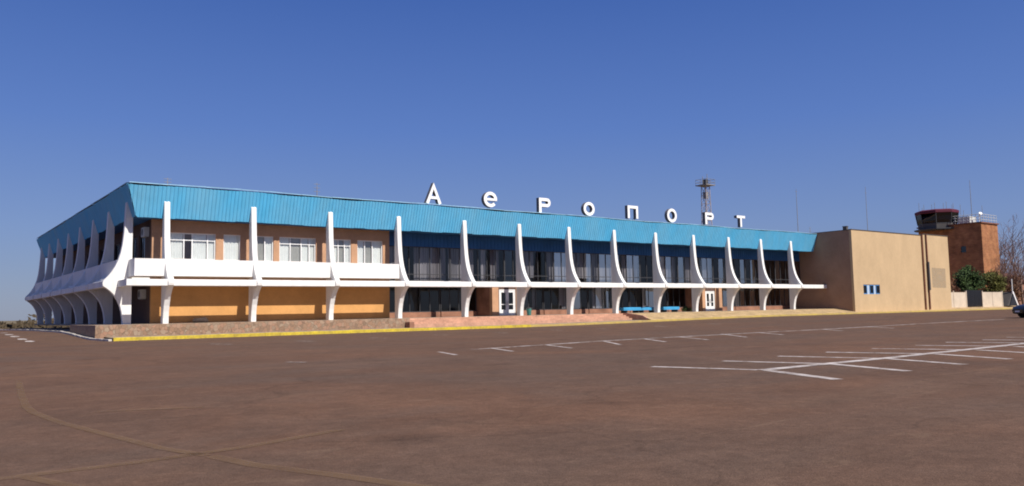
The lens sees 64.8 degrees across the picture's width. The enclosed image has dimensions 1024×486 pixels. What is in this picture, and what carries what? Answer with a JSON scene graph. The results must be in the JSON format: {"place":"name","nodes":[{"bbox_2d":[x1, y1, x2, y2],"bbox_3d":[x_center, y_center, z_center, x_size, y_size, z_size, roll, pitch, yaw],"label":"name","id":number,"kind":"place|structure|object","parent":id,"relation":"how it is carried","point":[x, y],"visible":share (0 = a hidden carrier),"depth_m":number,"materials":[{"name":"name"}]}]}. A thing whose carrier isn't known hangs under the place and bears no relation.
{"place":"outdoors","nodes":[
{"label":"outdoors","id":0,"kind":"place"},
{"bbox_2d":[1,320,44,323],"bbox_3d":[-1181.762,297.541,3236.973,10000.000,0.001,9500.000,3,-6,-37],"label":"ground","id":1,"kind":"structure","parent":0,"point":[8,322],"depth_m":1059.46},
{"bbox_2d":[0,314,69,328],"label":"distant scrub","id":2,"kind":"object","parent":1,"relation":"on","point":[20,324],"visible":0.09,"depth_m":99.19,"materials":[{"name":"plant"}]},
{"bbox_2d":[695,176,714,224],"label":"lattice mast","id":3,"kind":"object","parent":1,"relation":"on","point":[704,185],"visible":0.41,"depth_m":151.21,"materials":[{"name":"metal"}]},
{"bbox_2d":[950,265,986,291],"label":"green tree","id":4,"kind":"object","parent":1,"relation":"on","point":[967,278],"visible":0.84,"depth_m":124.95,"materials":[{"name":"green plant"}]},
{"bbox_2d":[991,260,1023,290],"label":"bare tree","id":5,"kind":"object","parent":1,"relation":"on","point":[1015,271],"visible":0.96,"depth_m":133.82,"materials":[{"name":"brown plant"}]},
{"bbox_2d":[998,229,1023,272],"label":"bare tree","id":6,"kind":"object","parent":1,"relation":"on","point":[1012,253],"visible":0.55,"depth_m":144.68,"materials":[{"name":"grey plant"}]},
{"bbox_2d":[999,215,1023,303],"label":"bare tree","id":7,"kind":"object","parent":1,"relation":"on","point":[1021,288],"visible":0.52,"depth_m":148.06,"materials":[{"name":"brown plant"}]},
{"bbox_2d":[14,328,69,331],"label":"side pavement","id":8,"kind":"structure","parent":0,"point":[67,330],"depth_m":72.62,"materials":[{"name":"grey concrete"}]},
{"bbox_2d":[108,320,637,337],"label":"pavement","id":9,"kind":"structure","parent":0,"point":[354,329],"depth_m":58.16,"materials":[{"name":"concrete"}]},
{"bbox_2d":[34,309,796,325],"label":"terrace","id":10,"kind":"structure","parent":0,"point":[63,324],"depth_m":70.44,"materials":[{"name":"brick"}]},
{"bbox_2d":[192,317,208,322],"bbox_3d":[-21.883,5.403,56.644,1.100,0.402,0.574,3,-6,-37],"label":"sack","id":11,"kind":"object","parent":10,"relation":"on","point":[201,320],"visible":1,"depth_m":56.44,"materials":[{"name":"grey fabric"}]},
{"bbox_2d":[526,308,531,314],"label":"litter bin","id":12,"kind":"object","parent":10,"relation":"on","point":[528,311],"visible":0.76,"depth_m":72.70,"materials":[{"name":"teal plastic"}]},
{"bbox_2d":[619,307,640,312],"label":"bench","id":13,"kind":"object","parent":10,"relation":"on","point":[626,309],"visible":0.95,"depth_m":81.81,"materials":[{"name":"blue paint"}]},
{"bbox_2d":[639,307,653,312],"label":"bench","id":14,"kind":"object","parent":10,"relation":"on","point":[650,309],"visible":0.71,"depth_m":83.76,"materials":[{"name":"blue paint"}]},
{"bbox_2d":[660,306,679,311],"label":"bench","id":15,"kind":"object","parent":10,"relation":"on","point":[665,309],"visible":0.9,"depth_m":85.60,"materials":[{"name":"blue paint"}]},
{"bbox_2d":[681,306,691,311],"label":"green shrub","id":16,"kind":"object","parent":10,"relation":"on","point":[685,309],"visible":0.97,"depth_m":88.03,"materials":[{"name":"green plant"}]},
{"bbox_2d":[0,309,1023,485],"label":"asphalt lot","id":17,"kind":"structure","parent":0,"point":[528,406],"depth_m":11.22,"materials":[{"name":"brown asphalt"}]},
{"bbox_2d":[0,329,111,340],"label":"white kerb","id":18,"kind":"structure","parent":17,"relation":"on","point":[80,336],"depth_m":57.03,"materials":[{"name":"white concrete"}]},
{"bbox_2d":[16,383,192,480],"bbox_3d":[-6.161,2.473,12.281,2.359,0.001,13.938,2,-6,-32],"label":"old yellow curve","id":19,"kind":"object","parent":17,"relation":"on","point":[43,478],"visible":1,"depth_m":8.85,"materials":[{"name":"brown paint"}]},
{"bbox_2d":[98,434,418,485],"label":"old yellow lines","id":20,"kind":"object","parent":17,"relation":"on","point":[281,441],"visible":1,"depth_m":7.20,"materials":[{"name":"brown paint"}]},
{"bbox_2d":[113,325,530,340],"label":"yellow kerb","id":21,"kind":"structure","parent":17,"relation":"on","point":[288,333],"depth_m":54.42,"materials":[{"name":"paint"}]},
{"bbox_2d":[25,181,826,338],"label":"airport terminal","id":22,"kind":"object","parent":17,"relation":"on","point":[236,260],"visible":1,"depth_m":66.42,"materials":[{"name":"stone"}]},
{"bbox_2d":[115,244,118,259],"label":"window","id":23,"kind":"structure","parent":22,"relation":"in","point":[117,244],"depth_m":65.82,"materials":[{"name":"black glass"}]},
{"bbox_2d":[132,237,136,258],"bbox_3d":[-28.170,0.554,60.350,0.070,1.900,1.900,3,-6,-37],"label":"window","id":24,"kind":"structure","parent":22,"relation":"in","point":[136,237],"depth_m":60.91,"materials":[{"name":"black glass"}]},
{"bbox_2d":[138,289,145,299],"bbox_3d":[-26.156,3.649,56.976,0.345,0.710,0.900,3,-6,-37],"label":"air conditioner","id":25,"kind":"object","parent":22,"relation":"attached to","point":[141,294],"visible":1,"depth_m":56.65,"materials":[{"name":"grey metal"}]},
{"bbox_2d":[140,236,143,257],"bbox_3d":[-26.665,0.358,58.363,0.070,1.900,1.900,3,-6,-37],"label":"window","id":26,"kind":"structure","parent":22,"relation":"in","point":[140,236],"depth_m":59.00,"materials":[{"name":"black glass"}]},
{"bbox_2d":[141,227,148,237],"bbox_3d":[-25.875,-0.732,56.867,0.345,0.710,0.900,3,-6,-37],"label":"air conditioner","id":27,"kind":"object","parent":22,"relation":"attached to","point":[144,232],"visible":1,"depth_m":56.56,"materials":[{"name":"grey metal"}]},
{"bbox_2d":[170,232,215,259],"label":"window","id":28,"kind":"structure","parent":22,"relation":"in","point":[198,246],"depth_m":58.03,"materials":[{"name":"white glass"}]},
{"bbox_2d":[223,235,239,259],"bbox_3d":[-20.613,0.385,59.293,1.350,1.980,0.312,3,-6,-37],"label":"window","id":29,"kind":"structure","parent":22,"relation":"in","point":[231,250],"depth_m":59.44,"materials":[{"name":"white glass"}]},
{"bbox_2d":[257,236,272,260],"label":"window","id":30,"kind":"structure","parent":22,"relation":"in","point":[264,243],"depth_m":60.98,"materials":[{"name":"white glass"}]},
{"bbox_2d":[279,237,315,261],"bbox_3d":[-16.582,0.567,62.330,3.050,1.980,0.312,3,-6,-37],"label":"window","id":31,"kind":"structure","parent":22,"relation":"in","point":[291,249],"depth_m":62.44,"materials":[{"name":"white glass"}]},
{"bbox_2d":[333,239,350,262],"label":"window","id":32,"kind":"structure","parent":22,"relation":"in","point":[342,248],"depth_m":64.71,"materials":[{"name":"white glass"}]},
{"bbox_2d":[357,240,381,263],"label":"window","id":33,"kind":"structure","parent":22,"relation":"in","point":[367,251],"depth_m":66.19,"materials":[{"name":"white glass"}]},
{"bbox_2d":[390,287,439,312],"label":"window","id":34,"kind":"structure","parent":22,"relation":"in","point":[409,287],"depth_m":71.58,"materials":[{"name":"black glass"}]},
{"bbox_2d":[389,245,449,280],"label":"window","id":35,"kind":"structure","parent":22,"relation":"in","point":[429,262],"depth_m":70.60,"materials":[{"name":"grey glass"}]},
{"bbox_2d":[424,183,441,204],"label":"rooftop letter","id":36,"kind":"object","parent":22,"relation":"on","point":[433,190],"visible":0.79,"depth_m":68.28,"materials":[{"name":"white paint"}]},
{"bbox_2d":[440,287,476,311],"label":"window","id":37,"kind":"structure","parent":22,"relation":"in","point":[440,287],"depth_m":73.42,"materials":[{"name":"black glass"}]},
{"bbox_2d":[448,248,504,281],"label":"window","id":38,"kind":"structure","parent":22,"relation":"in","point":[455,253],"depth_m":73.57,"materials":[{"name":"grey glass"}]},
{"bbox_2d":[481,192,496,208],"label":"rooftop letter","id":39,"kind":"object","parent":22,"relation":"on","point":[485,199],"visible":0.96,"depth_m":71.69,"materials":[{"name":"white paint"}]},
{"bbox_2d":[500,291,506,314],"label":"door","id":40,"kind":"structure","parent":22,"relation":"in","point":[503,294],"depth_m":74.04,"materials":[{"name":"white glass"}]},
{"bbox_2d":[507,291,514,314],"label":"door","id":41,"kind":"structure","parent":22,"relation":"in","point":[510,294],"depth_m":74.55,"materials":[{"name":"white glass"}]},
{"bbox_2d":[504,250,553,281],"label":"window","id":42,"kind":"structure","parent":22,"relation":"in","point":[527,255],"depth_m":77.62,"materials":[{"name":"black glass"}]},
{"bbox_2d":[528,287,542,309],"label":"window","id":43,"kind":"structure","parent":22,"relation":"in","point":[533,288],"depth_m":79.63,"materials":[{"name":"clear glass"}]},
{"bbox_2d":[536,198,550,211],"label":"rooftop letter","id":44,"kind":"object","parent":22,"relation":"on","point":[539,205],"visible":0.93,"depth_m":75.39,"materials":[{"name":"white paint"}]},
{"bbox_2d":[543,288,587,309],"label":"window","id":45,"kind":"structure","parent":22,"relation":"in","point":[561,291],"depth_m":81.82,"materials":[{"name":"clear glass"}]},
{"bbox_2d":[552,252,598,282],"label":"window","id":46,"kind":"structure","parent":22,"relation":"in","point":[584,263],"depth_m":81.28,"materials":[{"name":"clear glass"}]},
{"bbox_2d":[581,202,594,216],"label":"rooftop letter","id":47,"kind":"object","parent":22,"relation":"on","point":[590,205],"visible":0.94,"depth_m":78.85,"materials":[{"name":"white paint"}]},
{"bbox_2d":[588,288,628,308],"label":"window","id":48,"kind":"structure","parent":22,"relation":"in","point":[597,293],"depth_m":84.83,"materials":[{"name":"clear glass"}]},
{"bbox_2d":[596,254,639,282],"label":"window","id":49,"kind":"structure","parent":22,"relation":"in","point":[629,271],"depth_m":84.81,"materials":[{"name":"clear glass"}]},
{"bbox_2d":[625,205,637,219],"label":"rooftop letter","id":50,"kind":"object","parent":22,"relation":"on","point":[627,211],"visible":0.8,"depth_m":82.47,"materials":[{"name":"white paint"}]},
{"bbox_2d":[629,288,666,306],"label":"window","id":51,"kind":"structure","parent":22,"relation":"in","point":[642,289],"depth_m":88.92,"materials":[{"name":"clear glass"}]},
{"bbox_2d":[640,255,677,282],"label":"window","id":52,"kind":"structure","parent":22,"relation":"in","point":[667,268],"depth_m":89.10,"materials":[{"name":"clear glass"}]},
{"bbox_2d":[664,209,676,222],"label":"rooftop letter","id":53,"kind":"object","parent":22,"relation":"on","point":[673,213],"visible":0.94,"depth_m":86.03,"materials":[{"name":"white paint"}]},
{"bbox_2d":[667,288,685,307],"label":"window","id":54,"kind":"structure","parent":22,"relation":"in","point":[667,288],"depth_m":91.90,"materials":[{"name":"clear glass"}]},
{"bbox_2d":[677,257,712,283],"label":"window","id":55,"kind":"structure","parent":22,"relation":"in","point":[705,261],"depth_m":92.08,"materials":[{"name":"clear glass"}]},
{"bbox_2d":[702,212,713,224],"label":"rooftop letter","id":56,"kind":"object","parent":22,"relation":"on","point":[705,218],"visible":0.91,"depth_m":89.56,"materials":[{"name":"white paint"}]},
{"bbox_2d":[706,292,709,310],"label":"door","id":57,"kind":"structure","parent":22,"relation":"in","point":[707,293],"depth_m":91.36,"materials":[{"name":"white glass"}]},
{"bbox_2d":[710,292,714,310],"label":"door","id":58,"kind":"structure","parent":22,"relation":"in","point":[711,293],"depth_m":91.79,"materials":[{"name":"white glass"}]},
{"bbox_2d":[722,288,734,306],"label":"window","id":59,"kind":"structure","parent":22,"relation":"in","point":[722,288],"depth_m":96.66,"materials":[{"name":"clear glass"}]},
{"bbox_2d":[712,258,745,283],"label":"window","id":60,"kind":"structure","parent":22,"relation":"in","point":[718,278],"depth_m":94.52,"materials":[{"name":"clear glass"}]},
{"bbox_2d":[734,215,744,227],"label":"rooftop letter","id":61,"kind":"object","parent":22,"relation":"on","point":[739,218],"visible":0.84,"depth_m":93.14,"materials":[{"name":"white paint"}]},
{"bbox_2d":[734,288,759,306],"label":"window","id":62,"kind":"structure","parent":22,"relation":"in","point":[744,288],"depth_m":99.76,"materials":[{"name":"black glass"}]},
{"bbox_2d":[745,259,775,283],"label":"window","id":63,"kind":"structure","parent":22,"relation":"in","point":[755,279],"depth_m":98.14,"materials":[{"name":"clear glass"}]},
{"bbox_2d":[766,288,789,305],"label":"window","id":64,"kind":"structure","parent":22,"relation":"in","point":[774,288],"depth_m":103.50,"materials":[{"name":"black glass"}]},
{"bbox_2d":[775,260,800,283],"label":"window","id":65,"kind":"structure","parent":22,"relation":"in","point":[780,279],"depth_m":101.70,"materials":[{"name":"black glass"}]},
{"bbox_2d":[440,327,882,354],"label":"parking row ticks","id":66,"kind":"object","parent":17,"relation":"on","point":[647,339],"visible":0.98,"depth_m":32.10,"materials":[{"name":"beige paint"}]},
{"bbox_2d":[485,319,1000,348],"bbox_3d":[15.689,4.546,42.414,44.244,0.145,2.078,3,-6,-37],"label":"parking row line","id":67,"kind":"object","parent":17,"relation":"on","point":[740,333],"visible":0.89,"depth_m":39.21,"materials":[{"name":"beige paint"}]},
{"bbox_2d":[531,308,1012,326],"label":"faded yellow kerb","id":68,"kind":"structure","parent":17,"relation":"on","point":[570,324],"depth_m":82.11,"materials":[{"name":"yellow concrete"}]},
{"bbox_2d":[652,342,1023,378],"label":"parking bay lines","id":69,"kind":"object","parent":17,"relation":"on","point":[863,366],"visible":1,"depth_m":18.88,"materials":[{"name":"beige paint"}]},
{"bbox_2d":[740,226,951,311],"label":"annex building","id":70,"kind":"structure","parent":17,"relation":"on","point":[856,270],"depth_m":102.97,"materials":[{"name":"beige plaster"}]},
{"bbox_2d":[863,285,866,293],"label":"window","id":71,"kind":"structure","parent":70,"relation":"in","point":[864,286],"depth_m":99.37,"materials":[{"name":"blue glass"}]},
{"bbox_2d":[869,285,873,293],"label":"window","id":72,"kind":"structure","parent":70,"relation":"in","point":[871,287],"depth_m":100.25,"materials":[{"name":"blue glass"}]},
{"bbox_2d":[875,285,879,293],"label":"window","id":73,"kind":"structure","parent":70,"relation":"in","point":[877,287],"depth_m":101.11,"materials":[{"name":"blue glass"}]},
{"bbox_2d":[756,344,1016,369],"bbox_3d":[20.909,3.347,29.091,39.990,0.086,0.464,3,-6,-38],"label":"parking spine line","id":74,"kind":"object","parent":17,"relation":"on","point":[876,358],"visible":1,"depth_m":19.31,"materials":[{"name":"beige paint"}]},
{"bbox_2d":[914,203,1000,291],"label":"control tower","id":75,"kind":"structure","parent":17,"relation":"on","point":[972,242],"depth_m":141.97,"materials":[{"name":"brick"}]},
{"bbox_2d":[961,246,965,252],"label":"window","id":76,"kind":"structure","parent":75,"relation":"in","point":[963,248],"depth_m":141.54,"materials":[{"name":"blue glass"}]},
{"bbox_2d":[998,223,1023,285],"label":"bare tree","id":77,"kind":"object","parent":17,"relation":"on","point":[1011,268],"visible":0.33,"depth_m":152.71,"materials":[{"name":"brown plant"}]},
{"bbox_2d":[1006,274,1023,304],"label":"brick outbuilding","id":78,"kind":"structure","parent":17,"relation":"on","point":[1020,295],"depth_m":158.86,"materials":[{"name":"brown brick"}]},
{"bbox_2d":[1012,304,1023,317],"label":"parked car","id":79,"kind":"object","parent":17,"relation":"on","point":[1018,310],"visible":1,"depth_m":57.51,"materials":[{"name":"blue paint"}]},
{"bbox_2d":[0,0,1023,320],"label":"sky","id":80,"kind":"structure","parent":0,"point":[611,105],"materials":[{"name":"blue"}]},
{"bbox_2d":[632,306,1014,319],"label":"paved sidewalk","id":81,"kind":"structure","parent":0,"point":[668,315],"depth_m":86.32,"materials":[{"name":"concrete paving"}]},
{"bbox_2d":[950,278,960,291],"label":"dry bush","id":82,"kind":"object","parent":81,"relation":"on","point":[953,288],"visible":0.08,"depth_m":122.86,"materials":[{"name":"brown plant"}]},
{"bbox_2d":[951,291,1003,307],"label":"panel fence","id":83,"kind":"object","parent":81,"relation":"on","point":[989,299],"visible":0.59,"depth_m":122.14,"materials":[{"name":"white metal"}]},
{"bbox_2d":[965,290,981,305],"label":"dark gate","id":84,"kind":"structure","parent":83,"relation":"attached to","point":[974,297],"depth_m":120.27,"materials":[{"name":"black metal"}]},
{"bbox_2d":[981,269,1007,291],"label":"green tree","id":85,"kind":"object","parent":81,"relation":"on","point":[999,284],"visible":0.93,"depth_m":128.69,"materials":[{"name":"green plant"}]},
{"bbox_2d":[995,258,1023,304],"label":"bare tree","id":86,"kind":"object","parent":81,"relation":"on","point":[997,269],"visible":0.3,"depth_m":140.89,"materials":[{"name":"brown plant"}]},
{"bbox_2d":[1003,279,1017,305],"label":"gate","id":87,"kind":"structure","parent":81,"relation":"on","point":[1009,299],"depth_m":126.84,"materials":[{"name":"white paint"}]},
{"bbox_2d":[1000,244,1022,272],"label":"bare tree","id":88,"kind":"object","parent":81,"relation":"on","point":[1009,252],"visible":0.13,"depth_m":146.68,"materials":[{"name":"brown plant"}]},
{"bbox_2d":[1003,274,1023,301],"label":"dry bush","id":89,"kind":"object","parent":81,"relation":"on","point":[1016,289],"visible":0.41,"depth_m":135.25,"materials":[{"name":"brown plant"}]}
]}

